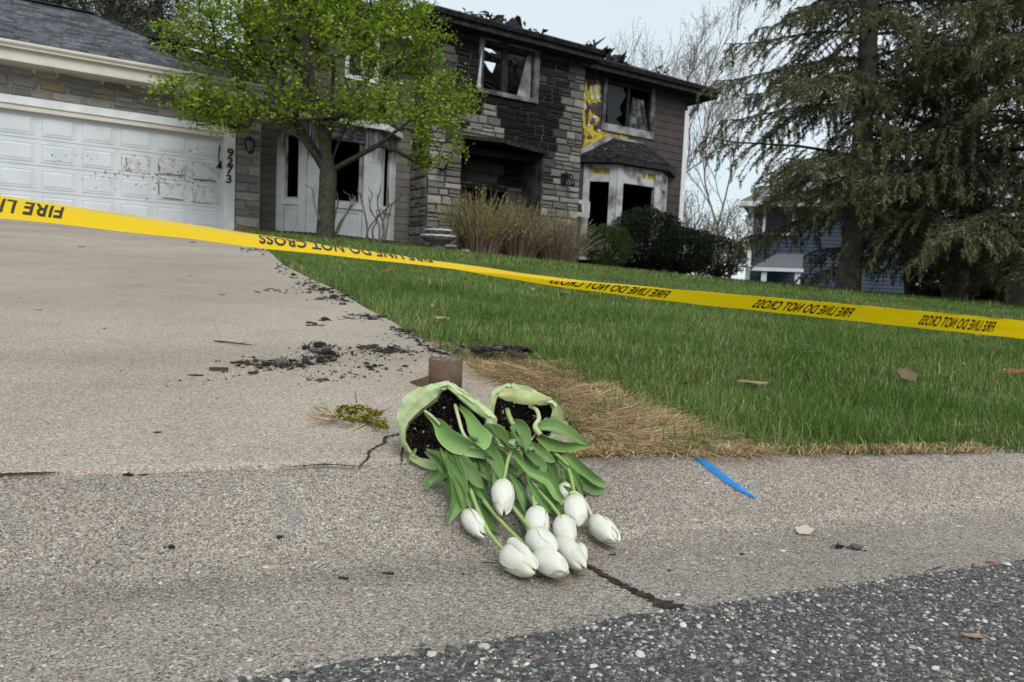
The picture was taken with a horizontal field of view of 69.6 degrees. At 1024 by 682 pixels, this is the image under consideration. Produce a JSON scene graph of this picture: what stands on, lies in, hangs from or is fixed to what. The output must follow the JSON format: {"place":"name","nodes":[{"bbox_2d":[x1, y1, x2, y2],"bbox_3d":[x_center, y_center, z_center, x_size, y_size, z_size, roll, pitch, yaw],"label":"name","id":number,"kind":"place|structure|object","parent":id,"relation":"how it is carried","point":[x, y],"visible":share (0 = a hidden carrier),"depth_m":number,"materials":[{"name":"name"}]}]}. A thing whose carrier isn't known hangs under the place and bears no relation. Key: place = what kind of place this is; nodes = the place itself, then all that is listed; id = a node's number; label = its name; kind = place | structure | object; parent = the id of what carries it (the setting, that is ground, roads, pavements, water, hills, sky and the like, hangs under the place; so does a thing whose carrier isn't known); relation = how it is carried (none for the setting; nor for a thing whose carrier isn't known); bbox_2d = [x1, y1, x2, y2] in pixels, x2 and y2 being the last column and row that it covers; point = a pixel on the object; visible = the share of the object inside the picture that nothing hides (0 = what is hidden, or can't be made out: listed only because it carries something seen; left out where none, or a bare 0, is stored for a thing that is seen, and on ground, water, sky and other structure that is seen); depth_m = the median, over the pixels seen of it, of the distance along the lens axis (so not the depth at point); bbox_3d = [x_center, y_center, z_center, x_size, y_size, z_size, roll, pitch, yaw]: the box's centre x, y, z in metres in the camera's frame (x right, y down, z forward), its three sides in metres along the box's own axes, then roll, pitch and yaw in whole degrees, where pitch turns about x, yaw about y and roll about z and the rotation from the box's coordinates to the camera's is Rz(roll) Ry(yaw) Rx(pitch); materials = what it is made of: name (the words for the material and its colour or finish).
{"place":"outdoors","nodes":[
{"label":"outdoors","id":0,"kind":"place"},
{"bbox_2d":[0,218,578,477],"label":"driveway","id":1,"kind":"structure","parent":0,"point":[75,400],"depth_m":1.95,"materials":[{"name":"concrete"}]},
{"bbox_2d":[0,472,60,474],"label":"joint crack","id":2,"kind":"object","parent":1,"relation":"on","point":[10,473],"visible":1,"depth_m":1.06,"materials":[{"name":"black concrete"}]},
{"bbox_2d":[209,367,227,369],"bbox_3d":[-0.741,0.070,1.859,0.044,0.008,0.013,2,5,-11],"label":"bark curl","id":3,"kind":"object","parent":1,"relation":"on","point":[218,368],"visible":1,"depth_m":1.85,"materials":[{"name":"brown wood"}]},
{"bbox_2d":[214,340,255,345],"bbox_3d":[-0.837,0.005,2.225,0.159,0.006,0.023,4,5,20],"label":"stick","id":4,"kind":"object","parent":1,"relation":"on","point":[233,342],"visible":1,"depth_m":2.22,"materials":[{"name":"grey wood"}]},
{"bbox_2d":[273,358,295,366],"bbox_3d":[-0.617,0.059,1.969,0.061,0.030,0.051,5,5,26],"label":"charred lump","id":5,"kind":"object","parent":1,"relation":"on","point":[281,361],"visible":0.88,"depth_m":1.96,"materials":[{"name":"grey wood"}]},
{"bbox_2d":[120,247,466,407],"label":"charred crumbs","id":6,"kind":"object","parent":1,"relation":"on","point":[312,357],"visible":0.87,"depth_m":2.24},
{"bbox_2d":[315,356,324,362],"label":"charred scrap","id":7,"kind":"object","parent":1,"relation":"on","point":[321,360],"visible":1,"depth_m":2.05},
{"bbox_2d":[308,341,335,347],"bbox_3d":[-0.586,0.012,2.280,0.076,0.023,0.056,3,5,10],"label":"charred lump","id":8,"kind":"object","parent":1,"relation":"on","point":[319,344],"visible":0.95,"depth_m":2.27,"materials":[{"name":"black wood"}]},
{"bbox_2d":[318,317,330,320],"bbox_3d":[-0.728,-0.086,2.884,0.039,0.018,0.065,5,5,26],"label":"charred lump","id":9,"kind":"object","parent":1,"relation":"on","point":[324,318],"visible":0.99,"depth_m":2.87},
{"bbox_2d":[315,348,337,355],"bbox_3d":[-0.538,0.031,2.166,0.078,0.025,0.038,4,5,19],"label":"charred scrap","id":10,"kind":"object","parent":1,"relation":"on","point":[326,352],"visible":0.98,"depth_m":2.16,"materials":[{"name":"black wood"}]},
{"bbox_2d":[318,286,334,290],"bbox_3d":[-1.028,-0.288,4.054,0.097,0.034,0.047,1,5,-18],"label":"charred scrap","id":11,"kind":"object","parent":1,"relation":"on","point":[323,289],"visible":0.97,"depth_m":4.05,"materials":[{"name":"black wood"}]},
{"bbox_2d":[320,355,337,358],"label":"charred scrap","id":12,"kind":"object","parent":1,"relation":"on","point":[327,356],"visible":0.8,"depth_m":2.10,"materials":[{"name":"brown wood"}]},
{"bbox_2d":[324,294,338,298],"bbox_3d":[-0.902,-0.220,3.692,0.074,0.032,0.058,3,5,0],"label":"charred scrap","id":13,"kind":"object","parent":1,"relation":"on","point":[334,296],"visible":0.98,"depth_m":3.69,"materials":[{"name":"brown wood"}]},
{"bbox_2d":[305,391,390,432],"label":"wilted flowers","id":14,"kind":"object","parent":1,"relation":"on","point":[366,418],"visible":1,"depth_m":1.46,"materials":[{"name":"green plant"}]},
{"bbox_2d":[359,345,370,348],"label":"charred scrap","id":15,"kind":"object","parent":1,"relation":"on","point":[366,346],"visible":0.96,"depth_m":2.32,"materials":[{"name":"brown wood"}]},
{"bbox_2d":[359,433,398,466],"bbox_3d":[-0.237,0.188,1.313,0.030,0.015,0.242,3,5,11],"label":"crack","id":16,"kind":"object","parent":1,"relation":"on","point":[369,452],"visible":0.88,"depth_m":1.31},
{"bbox_2d":[410,357,462,388],"bbox_3d":[-0.192,0.082,1.840,0.137,0.080,0.086,3,5,0],"label":"cardboard tube","id":17,"kind":"object","parent":1,"relation":"on","point":[442,369],"visible":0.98,"depth_m":1.81,"materials":[{"name":"brown cardboard"}]},
{"bbox_2d":[0,195,1023,338],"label":"barrier tape","id":18,"kind":"object","parent":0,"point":[13,208],"visible":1,"depth_m":2.13,"materials":[{"name":"yellow plastic"}]},
{"bbox_2d":[62,0,1023,301],"label":"sky","id":19,"kind":"structure","parent":0,"point":[578,21],"materials":[{"name":"white"}]},
{"bbox_2d":[217,559,1023,681],"bbox_3d":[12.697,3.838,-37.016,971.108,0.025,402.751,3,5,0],"label":"road","id":20,"kind":"structure","parent":0,"point":[582,672],"depth_m":0.74,"materials":[{"name":"grey asphalt"}]},
{"bbox_2d":[0,461,669,681],"bbox_3d":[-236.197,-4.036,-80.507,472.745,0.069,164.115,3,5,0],"label":"gutter pan","id":21,"kind":"object","parent":20,"relation":"on","point":[321,503],"visible":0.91,"depth_m":0.91,"materials":[{"name":"concrete"}]},
{"bbox_2d":[0,506,24,533],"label":"scuff mark","id":22,"kind":"object","parent":21,"relation":"on","point":[9,521],"visible":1,"depth_m":0.96,"materials":[{"name":"grey concrete"}]},
{"bbox_2d":[163,544,180,549],"bbox_3d":[-0.440,0.267,0.955,0.021,0.006,0.010,2,5,-6],"label":"tan pebble","id":23,"kind":"object","parent":21,"relation":"on","point":[170,546],"visible":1,"depth_m":0.95,"materials":[{"name":"brown stone"}]},
{"bbox_2d":[269,474,301,536],"bbox_3d":[-0.331,0.239,1.075,0.033,0.047,0.165,0,5,-26],"label":"scuff mark","id":24,"kind":"object","parent":21,"relation":"on","point":[285,510],"visible":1,"depth_m":1.06,"materials":[{"name":"grey concrete"}]},
{"bbox_2d":[282,463,358,467],"bbox_3d":[-0.308,0.200,1.186,0.121,0.004,0.016,1,5,-15],"label":"joint crack","id":25,"kind":"object","parent":21,"relation":"on","point":[321,464],"visible":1,"depth_m":1.19,"materials":[{"name":"black concrete"}]},
{"bbox_2d":[397,381,568,577],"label":"potted tulips","id":26,"kind":"object","parent":21,"relation":"on","point":[449,429],"visible":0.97,"depth_m":1.16,"materials":[{"name":"green plant"}]},
{"bbox_2d":[489,383,620,570],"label":"potted tulips","id":27,"kind":"object","parent":21,"relation":"on","point":[530,420],"visible":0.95,"depth_m":1.16,"materials":[{"name":"green plant"}]},
{"bbox_2d":[509,449,1023,609],"bbox_3d":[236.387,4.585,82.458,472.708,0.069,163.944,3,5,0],"label":"gutter pan","id":28,"kind":"object","parent":20,"relation":"on","point":[639,559],"visible":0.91,"depth_m":1.22,"materials":[{"name":"concrete"}]},
{"bbox_2d":[0,456,1023,681],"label":"gutter stones","id":29,"kind":"object","parent":28,"relation":"on","point":[171,666],"visible":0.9,"depth_m":1.00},
{"bbox_2d":[0,451,1023,681],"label":"pebbles","id":30,"kind":"object","parent":28,"relation":"on","point":[345,602],"visible":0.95,"depth_m":0.94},
{"bbox_2d":[147,554,1020,681],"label":"edge grit","id":31,"kind":"object","parent":28,"relation":"on","point":[421,645],"visible":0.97,"depth_m":0.76,"materials":[{"name":"gravel"}]},
{"bbox_2d":[695,455,755,497],"bbox_3d":[0.376,0.243,1.323,0.040,0.042,0.147,1,5,-24],"label":"paint mark","id":32,"kind":"object","parent":28,"relation":"on","point":[723,476],"visible":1,"depth_m":1.32,"materials":[{"name":"blue paint"}]},
{"bbox_2d":[791,525,813,533],"bbox_3d":[0.466,0.302,1.177,0.040,0.010,0.018,1,5,-24],"label":"birch flake","id":33,"kind":"object","parent":28,"relation":"on","point":[804,529],"visible":1,"depth_m":1.18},
{"bbox_2d":[831,542,847,548],"bbox_3d":[0.497,0.311,1.120,0.030,0.010,0.014,0,5,-26],"label":"charred lump","id":34,"kind":"object","parent":28,"relation":"on","point":[837,545],"visible":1,"depth_m":1.12,"materials":[{"name":"black wood"}]},
{"bbox_2d":[848,543,867,551],"bbox_3d":[0.522,0.311,1.112,0.026,0.012,0.020,4,5,17],"label":"charred lump","id":35,"kind":"object","parent":28,"relation":"on","point":[858,547],"visible":1,"depth_m":1.11,"materials":[{"name":"grey wood"}]},
{"bbox_2d":[960,632,982,637],"bbox_3d":[0.490,0.314,0.783,0.023,0.004,0.010,3,5,6],"label":"wood chip","id":36,"kind":"object","parent":20,"relation":"on","point":[976,635],"visible":1,"depth_m":0.78,"materials":[{"name":"beige wood"}]},
{"bbox_2d":[257,232,1023,456],"bbox_3d":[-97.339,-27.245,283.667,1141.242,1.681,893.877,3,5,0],"label":"lawn","id":37,"kind":"structure","parent":0,"point":[561,400],"depth_m":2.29,"materials":[{"name":"plant"}]},
{"bbox_2d":[40,0,117,13],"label":"pine tree","id":38,"kind":"object","parent":37,"relation":"on","point":[54,2],"visible":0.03,"depth_m":32.96,"materials":[{"name":"green plant"}]},
{"bbox_2d":[39,0,200,38],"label":"pine tree","id":39,"kind":"object","parent":37,"relation":"on","point":[113,10],"visible":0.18,"depth_m":29.47,"materials":[{"name":"green plant"}]},
{"bbox_2d":[85,0,231,58],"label":"pine tree","id":40,"kind":"object","parent":37,"relation":"on","point":[167,9],"visible":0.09,"depth_m":31.58,"materials":[{"name":"green plant"}]},
{"bbox_2d":[138,0,486,238],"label":"maple tree","id":41,"kind":"object","parent":37,"relation":"on","point":[308,41],"visible":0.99,"depth_m":13.99,"materials":[{"name":"green plant"}]},
{"bbox_2d":[305,184,319,220],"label":"pruned bush","id":42,"kind":"object","parent":37,"relation":"on","point":[317,214],"visible":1,"depth_m":13.92,"materials":[{"name":"plant"}]},
{"bbox_2d":[335,190,355,237],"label":"pruned bush","id":43,"kind":"object","parent":37,"relation":"on","point":[341,221],"visible":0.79,"depth_m":14.58,"materials":[{"name":"plant"}]},
{"bbox_2d":[0,0,720,272],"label":"burned house","id":44,"kind":"structure","parent":37,"relation":"on","point":[83,124],"depth_m":17.79,"materials":[{"name":"stone"}]},
{"bbox_2d":[0,108,222,228],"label":"garage door","id":45,"kind":"structure","parent":44,"relation":"in","point":[88,164],"depth_m":15.26,"materials":[{"name":"paint"}]},
{"bbox_2d":[245,135,255,153],"bbox_3d":[-5.840,-4.386,16.423,0.239,0.425,0.260,0,5,-32],"label":"wall lantern","id":46,"kind":"object","parent":44,"relation":"attached to","point":[250,144],"depth_m":16.36,"materials":[{"name":"black metal"}]},
{"bbox_2d":[270,97,402,240],"bbox_3d":[-4.102,-3.910,17.831,3.356,3.740,0.840,0,5,-32],"label":"front door","id":47,"kind":"structure","parent":44,"relation":"in","point":[296,214],"depth_m":17.58,"materials":[{"name":"white wood"}]},
{"bbox_2d":[345,18,379,83],"bbox_3d":[-3.685,-7.123,18.098,0.857,1.417,0.046,0,5,-32],"label":"window","id":48,"kind":"structure","parent":44,"relation":"in","point":[350,75],"depth_m":18.07,"materials":[{"name":"white glass"}]},
{"bbox_2d":[438,155,448,171],"bbox_3d":[-1.698,-4.436,18.317,0.325,0.448,0.294,0,5,-32],"label":"wall lantern","id":49,"kind":"object","parent":44,"relation":"attached to","point":[442,166],"depth_m":18.22,"materials":[{"name":"black metal"}]},
{"bbox_2d":[476,36,539,103],"bbox_3d":[-0.125,-7.086,19.275,1.912,1.425,0.230,0,5,-32],"label":"upper window","id":50,"kind":"structure","parent":44,"relation":"in","point":[523,94],"depth_m":19.32,"materials":[{"name":"white wood"}]},
{"bbox_2d":[561,171,574,186],"bbox_3d":[1.583,-4.486,20.405,0.360,0.409,0.283,0,5,-32],"label":"wall lantern","id":51,"kind":"object","parent":44,"relation":"attached to","point":[564,176],"depth_m":20.41,"materials":[{"name":"black metal"}]},
{"bbox_2d":[579,163,667,264],"bbox_3d":[3.594,-3.434,22.485,3.369,3.557,0.730,0,5,-32],"label":"bay window","id":52,"kind":"structure","parent":44,"relation":"in","point":[619,175],"depth_m":21.73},
{"bbox_2d":[600,76,655,139],"bbox_3d":[3.518,-7.060,22.410,2.087,1.557,0.201,0,5,-32],"label":"upper window","id":53,"kind":"structure","parent":44,"relation":"in","point":[613,95],"depth_m":22.35,"materials":[{"name":"white wood"}]},
{"bbox_2d":[357,181,404,243],"bbox_3d":[-2.594,-2.526,14.496,0.897,1.258,0.369,4,5,15],"label":"pruned bush","id":54,"kind":"object","parent":37,"relation":"on","point":[384,235],"visible":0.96,"depth_m":14.46,"materials":[{"name":"plant"}]},
{"bbox_2d":[265,229,582,263],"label":"leaf litter","id":55,"kind":"object","parent":37,"relation":"on","point":[357,237],"visible":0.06,"depth_m":17.00,"materials":[{"name":"brown plant"}]},
{"bbox_2d":[420,228,455,249],"bbox_3d":[-1.594,-2.180,15.883,0.774,0.461,0.774,3,5,0],"label":"garden urn","id":56,"kind":"object","parent":37,"relation":"on","point":[439,237],"visible":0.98,"depth_m":15.65,"materials":[{"name":"stone"}]},
{"bbox_2d":[467,348,482,353],"bbox_3d":[-0.102,0.030,2.276,0.085,0.019,0.042,8,-4,-17],"label":"charred scrap","id":57,"kind":"object","parent":37,"relation":"on","point":[478,350],"visible":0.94,"depth_m":2.27,"materials":[{"name":"brown wood"}]},
{"bbox_2d":[433,184,528,254],"bbox_3d":[-0.695,-2.698,16.291,2.192,1.555,2.171,3,5,0],"label":"forsythia bush","id":58,"kind":"object","parent":37,"relation":"on","point":[466,228],"visible":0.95,"depth_m":16.01,"materials":[{"name":"plant"}]},
{"bbox_2d":[489,346,496,351],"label":"charred scrap","id":59,"kind":"object","parent":37,"relation":"on","point":[493,348],"visible":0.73,"depth_m":2.31,"materials":[{"name":"brown wood"}]},
{"bbox_2d":[503,343,513,349],"bbox_3d":[-0.006,0.019,2.362,0.054,0.031,0.045,2,5,-7],"label":"charred scrap","id":60,"kind":"object","parent":37,"relation":"on","point":[508,345],"visible":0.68,"depth_m":2.35,"materials":[{"name":"grey wood"}]},
{"bbox_2d":[507,350,527,358],"bbox_3d":[0.017,0.041,2.268,0.073,0.013,0.028,13,13,16],"label":"charred scrap","id":61,"kind":"object","parent":37,"relation":"on","point":[516,354],"visible":1,"depth_m":2.26,"materials":[{"name":"brown wood"}]},
{"bbox_2d":[511,345,524,352],"bbox_3d":[0.021,0.026,2.360,0.062,0.029,0.049,5,5,26],"label":"charred scrap","id":62,"kind":"object","parent":37,"relation":"on","point":[517,346],"visible":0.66,"depth_m":2.35,"materials":[{"name":"brown wood"}]},
{"bbox_2d":[473,191,567,258],"bbox_3d":[0.135,-2.647,16.841,2.236,1.513,2.221,3,5,0],"label":"forsythia bush","id":63,"kind":"object","parent":37,"relation":"on","point":[516,248],"visible":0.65,"depth_m":16.56,"materials":[{"name":"plant"}]},
{"bbox_2d":[519,347,532,352],"bbox_3d":[0.043,0.029,2.354,0.060,0.012,0.037,14,-15,-42],"label":"charred scrap","id":64,"kind":"object","parent":37,"relation":"on","point":[526,349],"visible":0.78,"depth_m":2.34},
{"bbox_2d":[511,205,605,261],"bbox_3d":[1.041,-2.517,17.202,2.342,1.375,2.364,3,5,0],"label":"forsythia bush","id":65,"kind":"object","parent":37,"relation":"on","point":[555,251],"visible":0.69,"depth_m":16.96,"materials":[{"name":"plant"}]},
{"bbox_2d":[576,223,637,267],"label":"boxwood shrub","id":66,"kind":"object","parent":37,"relation":"on","point":[606,257],"visible":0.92,"depth_m":17.33,"materials":[{"name":"green plant"}]},
{"bbox_2d":[431,341,829,457],"bbox_3d":[0.173,0.110,2.014,0.503,0.103,1.378,1,5,-21],"label":"dead thatch","id":67,"kind":"object","parent":37,"relation":"on","point":[583,383],"visible":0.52,"depth_m":1.68,"materials":[{"name":"beige plant"}]},
{"bbox_2d":[241,229,1023,308],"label":"grass","id":68,"kind":"structure","parent":37,"relation":"on","point":[418,249],"depth_m":10.97,"materials":[{"name":"green plant"}]},
{"bbox_2d":[610,203,690,269],"bbox_3d":[3.591,-2.671,19.201,2.206,1.833,2.101,3,5,0],"label":"yew shrub","id":69,"kind":"object","parent":37,"relation":"on","point":[647,256],"visible":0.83,"depth_m":18.79,"materials":[{"name":"green plant"}]},
{"bbox_2d":[609,19,697,74],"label":"bare tree","id":70,"kind":"object","parent":37,"relation":"on","point":[634,49],"visible":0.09,"depth_m":43.04,"materials":[{"name":"grey plant"}]},
{"bbox_2d":[352,297,968,397],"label":"dead grass","id":71,"kind":"structure","parent":37,"relation":"on","point":[534,361],"depth_m":2.25,"materials":[{"name":"brown plant"}]},
{"bbox_2d":[651,226,718,273],"bbox_3d":[4.726,-2.463,20.200,1.845,1.480,1.810,6,6,38],"label":"yew shrub","id":72,"kind":"object","parent":37,"relation":"on","point":[682,264],"visible":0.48,"depth_m":19.77,"materials":[{"name":"green plant"}]},
{"bbox_2d":[637,0,786,172],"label":"bare tree","id":73,"kind":"object","parent":37,"relation":"on","point":[727,117],"visible":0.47,"depth_m":39.67,"materials":[{"name":"grey plant"}]},
{"bbox_2d":[681,184,747,275],"bbox_3d":[7.643,-4.239,29.727,4.777,4.295,5.313,3,5,0],"label":"bare tree","id":74,"kind":"object","parent":37,"relation":"on","point":[702,218],"visible":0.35,"depth_m":29.59,"materials":[{"name":"grey plant"}]},
{"bbox_2d":[690,234,748,277],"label":"yew shrub","id":75,"kind":"object","parent":37,"relation":"on","point":[718,269],"visible":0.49,"depth_m":21.70,"materials":[{"name":"green plant"}]},
{"bbox_2d":[687,201,764,278],"bbox_3d":[7.814,-3.502,27.166,2.597,3.182,3.859,0,5,-34],"label":"bare tree","id":76,"kind":"object","parent":37,"relation":"on","point":[733,232],"visible":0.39,"depth_m":26.73,"materials":[{"name":"grey plant"}]},
{"bbox_2d":[678,32,781,236],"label":"bare tree","id":77,"kind":"object","parent":37,"relation":"on","point":[704,168],"visible":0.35,"depth_m":46.41,"materials":[{"name":"grey plant"}]},
{"bbox_2d":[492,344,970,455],"bbox_3d":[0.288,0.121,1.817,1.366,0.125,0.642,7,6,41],"label":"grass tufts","id":78,"kind":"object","parent":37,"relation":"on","point":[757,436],"visible":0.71,"depth_m":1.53,"materials":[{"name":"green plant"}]},
{"bbox_2d":[445,352,1023,465],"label":"dead grass","id":79,"kind":"structure","parent":37,"relation":"on","point":[647,432],"depth_m":1.65,"materials":[{"name":"beige plant"}]},
{"bbox_2d":[738,380,767,383],"bbox_3d":[0.678,0.117,2.073,0.083,0.014,0.040,4,5,18],"label":"bark chip","id":80,"kind":"object","parent":37,"relation":"on","point":[750,382],"visible":1,"depth_m":2.06,"materials":[{"name":"beige plant"}]},
{"bbox_2d":[544,437,1004,456],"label":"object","id":81,"kind":"object","parent":37,"relation":"on","point":[925,448],"visible":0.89,"depth_m":1.46,"materials":[{"name":"beige plant"}]},
{"bbox_2d":[739,160,912,294],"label":"blue house","id":82,"kind":"structure","parent":37,"relation":"on","point":[783,266],"depth_m":29.11,"materials":[{"name":"blue wood"}]},
{"bbox_2d":[762,195,794,234],"bbox_3d":[10.680,-5.033,29.399,1.200,1.600,0.066,4,5,21],"label":"window","id":83,"kind":"structure","parent":82,"relation":"in","point":[768,225],"depth_m":29.47,"materials":[{"name":"black glass"}]},
{"bbox_2d":[690,0,1023,290],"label":"spruce tree","id":84,"kind":"object","parent":37,"relation":"on","point":[863,78],"visible":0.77,"depth_m":11.49,"materials":[{"name":"green plant"}]},
{"bbox_2d":[781,0,1023,307],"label":"spruce tree","id":85,"kind":"object","parent":37,"relation":"on","point":[982,108],"visible":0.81,"depth_m":10.38,"materials":[{"name":"green plant"}]},
{"bbox_2d":[897,367,917,380],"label":"dry leaf","id":86,"kind":"object","parent":37,"relation":"on","point":[907,373],"visible":0.98,"depth_m":2.33,"materials":[{"name":"beige plant"}]},
{"bbox_2d":[792,0,1023,302],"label":"spruce tree","id":87,"kind":"object","parent":37,"relation":"on","point":[961,288],"visible":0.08,"depth_m":14.28,"materials":[{"name":"green plant"}]},
{"bbox_2d":[901,246,994,300],"bbox_3d":[10.209,-1.570,16.981,2.155,1.530,2.401,3,5,0],"label":"undergrowth shrub","id":88,"kind":"object","parent":37,"relation":"on","point":[912,288],"visible":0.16,"depth_m":16.83,"materials":[{"name":"green plant"}]},
{"bbox_2d":[968,236,1011,302],"bbox_3d":[10.976,-1.489,16.021,2.263,1.689,2.166,1,5,-15],"label":"undergrowth shrub","id":89,"kind":"object","parent":37,"relation":"on","point":[991,295],"visible":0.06,"depth_m":15.88,"materials":[{"name":"green plant"}]},
{"bbox_2d":[1004,368,1023,373],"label":"dry leaf","id":90,"kind":"object","parent":37,"relation":"on","point":[1013,370],"visible":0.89,"depth_m":2.58,"materials":[{"name":"brown plant"}]},
{"bbox_2d":[267,249,1023,324],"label":"grass","id":91,"kind":"structure","parent":0,"point":[341,268],"depth_m":6.32,"materials":[{"name":"green plant"}]},
{"bbox_2d":[324,278,1023,398],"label":"grass","id":92,"kind":"structure","parent":0,"point":[998,354],"depth_m":2.99,"materials":[{"name":"green plant"}]},
{"bbox_2d":[882,216,916,294],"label":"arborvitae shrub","id":93,"kind":"object","parent":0,"point":[905,288],"depth_m":18.10,"materials":[{"name":"green plant"}]},
{"bbox_2d":[873,71,961,159],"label":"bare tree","id":94,"kind":"object","parent":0,"point":[901,125],"visible":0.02,"depth_m":40.28,"materials":[{"name":"grey plant"}]},
{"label":"joint bed","id":95,"kind":"structure","parent":0,"visible":0},
{"bbox_2d":[550,525,688,611],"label":"joint dirt","id":96,"kind":"structure","parent":95,"relation":"on","point":[665,604],"depth_m":0.89,"materials":[{"name":"black soil"}]}
]}

